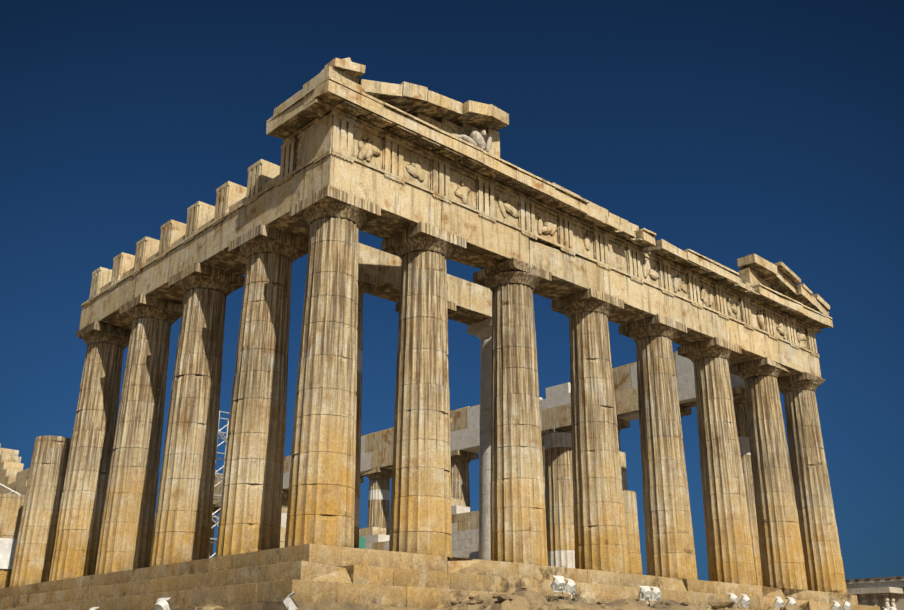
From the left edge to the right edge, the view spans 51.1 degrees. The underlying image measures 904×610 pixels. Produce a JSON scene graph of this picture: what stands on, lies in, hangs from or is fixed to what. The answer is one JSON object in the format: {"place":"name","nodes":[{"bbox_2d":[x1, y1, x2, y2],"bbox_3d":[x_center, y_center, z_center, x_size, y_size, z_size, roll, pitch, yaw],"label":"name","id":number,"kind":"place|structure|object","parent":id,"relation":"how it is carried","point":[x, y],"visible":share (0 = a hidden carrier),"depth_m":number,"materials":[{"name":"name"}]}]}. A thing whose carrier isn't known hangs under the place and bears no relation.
{"place":"outdoors","nodes":[
{"label":"outdoors","id":0,"kind":"place"},
{"bbox_2d":[171,601,442,609],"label":"parthenon foundation","id":1,"kind":"object","parent":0,"point":[277,605],"visible":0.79,"depth_m":22.30,"materials":[{"name":"beige stone"}]},
{"bbox_2d":[0,543,879,609],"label":"stepped base","id":2,"kind":"object","parent":1,"relation":"on","point":[309,572],"visible":0.73,"depth_m":27.49,"materials":[{"name":"beige stone"}]},
{"bbox_2d":[0,411,229,557],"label":"scaffolding","id":3,"kind":"object","parent":2,"relation":"on","point":[216,472],"visible":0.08,"depth_m":50.06,"materials":[{"name":"silver metal"}]},
{"bbox_2d":[0,185,846,593],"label":"columns","id":4,"kind":"structure","parent":2,"relation":"on","point":[84,505],"depth_m":33.77,"materials":[{"name":"beige stone"}]},
{"bbox_2d":[0,538,16,568],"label":"panel","id":5,"kind":"object","parent":4,"relation":"on","point":[7,548],"depth_m":42.95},
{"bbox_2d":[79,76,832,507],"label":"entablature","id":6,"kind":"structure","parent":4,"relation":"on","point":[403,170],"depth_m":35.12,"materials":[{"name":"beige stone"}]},
{"bbox_2d":[273,57,829,315],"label":"pediment","id":7,"kind":"structure","parent":6,"relation":"on","point":[445,113],"depth_m":33.26,"materials":[{"name":"beige stone"}]},
{"bbox_2d":[453,129,491,151],"bbox_3d":[0.462,-5.905,33.145,2.027,1.313,0.769,18,-27,-40],"label":"pediment statue","id":8,"kind":"object","parent":7,"relation":"in","point":[476,138],"visible":0.42,"depth_m":33.32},
{"bbox_2d":[354,271,642,574],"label":"inner columns","id":9,"kind":"structure","parent":2,"relation":"on","point":[559,510],"depth_m":40.02,"materials":[{"name":"beige stone"}]},
{"bbox_2d":[0,243,627,558],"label":"inner wall blocks","id":10,"kind":"structure","parent":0,"point":[472,301],"depth_m":40.26,"materials":[{"name":"beige stone"}]},
{"bbox_2d":[359,537,365,548],"bbox_3d":[-4.186,9.146,35.477,1.455,0.859,1.304,18,-27,-40],"label":"green pronaos tarp","id":11,"kind":"object","parent":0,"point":[362,542],"visible":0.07,"depth_m":35.45,"materials":[{"name":"teal fabric"}]},
{"bbox_2d":[0,0,903,580],"label":"sky","id":12,"kind":"structure","parent":0,"point":[726,131],"materials":[{"name":"blue"}]},
{"bbox_2d":[438,590,763,609],"bbox_3d":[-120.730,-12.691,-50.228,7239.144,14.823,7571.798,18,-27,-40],"label":"rocky ground","id":13,"kind":"structure","parent":0,"point":[523,599],"depth_m":25.84,"materials":[{"name":"beige stone"}]},
{"bbox_2d":[154,597,170,609],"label":"floodlight","id":14,"kind":"object","parent":13,"relation":"on","point":[162,604],"visible":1,"depth_m":24.32,"materials":[{"name":"white metal"}]},
{"bbox_2d":[283,592,298,609],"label":"floodlight","id":15,"kind":"object","parent":13,"relation":"on","point":[290,603],"visible":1,"depth_m":20.62,"materials":[{"name":"white metal"}]},
{"bbox_2d":[201,586,801,609],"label":"loose acropolis blocks","id":16,"kind":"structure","parent":13,"relation":"on","point":[712,603],"depth_m":24.71,"materials":[{"name":"beige stone"}]},
{"bbox_2d":[551,575,565,600],"bbox_3d":[3.087,8.180,27.259,0.687,0.738,0.565,14,-25,-33],"label":"floodlight","id":17,"kind":"object","parent":13,"relation":"on","point":[558,584],"visible":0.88,"depth_m":27.35,"materials":[{"name":"white metal"}]},
{"bbox_2d":[563,578,577,600],"bbox_3d":[3.477,8.376,27.671,0.451,0.729,0.776,-5,-21,14],"label":"floodlight","id":18,"kind":"object","parent":13,"relation":"on","point":[571,586],"visible":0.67,"depth_m":27.74,"materials":[{"name":"white metal"}]},
{"bbox_2d":[638,586,652,606],"bbox_3d":[6.076,9.271,29.951,0.775,0.727,0.450,17,-27,-38],"label":"floodlight","id":19,"kind":"object","parent":13,"relation":"on","point":[645,593],"visible":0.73,"depth_m":30.02,"materials":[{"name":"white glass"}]},
{"bbox_2d":[650,586,661,602],"bbox_3d":[6.534,9.385,30.268,0.448,0.724,0.774,-9,-22,24],"label":"floodlight","id":20,"kind":"object","parent":13,"relation":"on","point":[656,593],"visible":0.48,"depth_m":30.34,"materials":[{"name":"white metal"}]},
{"bbox_2d":[728,593,739,608],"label":"floodlight","id":21,"kind":"object","parent":13,"relation":"on","point":[733,597],"visible":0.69,"depth_m":33.35,"materials":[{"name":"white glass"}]},
{"bbox_2d":[739,594,751,609],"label":"floodlight","id":22,"kind":"object","parent":13,"relation":"on","point":[745,600],"visible":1,"depth_m":33.84,"materials":[{"name":"white metal"}]},
{"bbox_2d":[773,596,783,608],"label":"floodlight","id":23,"kind":"object","parent":13,"relation":"on","point":[779,603],"visible":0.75,"depth_m":35.19,"materials":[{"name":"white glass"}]},
{"bbox_2d":[786,597,796,604],"bbox_3d":[12.871,11.400,35.619,0.687,0.738,0.566,19,-28,-41],"label":"floodlight","id":24,"kind":"object","parent":13,"relation":"on","point":[791,601],"visible":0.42,"depth_m":35.72,"materials":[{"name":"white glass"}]},
{"bbox_2d":[831,600,840,609],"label":"floodlight","id":25,"kind":"object","parent":13,"relation":"on","point":[836,605],"visible":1,"depth_m":38.25,"materials":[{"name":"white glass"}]},
{"bbox_2d":[842,600,850,609],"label":"floodlight","id":26,"kind":"object","parent":13,"relation":"on","point":[846,605],"visible":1,"depth_m":38.81,"materials":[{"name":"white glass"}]},
{"bbox_2d":[845,576,903,609],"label":"distant building","id":27,"kind":"structure","parent":13,"relation":"on","point":[885,592],"depth_m":105.64,"materials":[{"name":"stone"}]}
]}

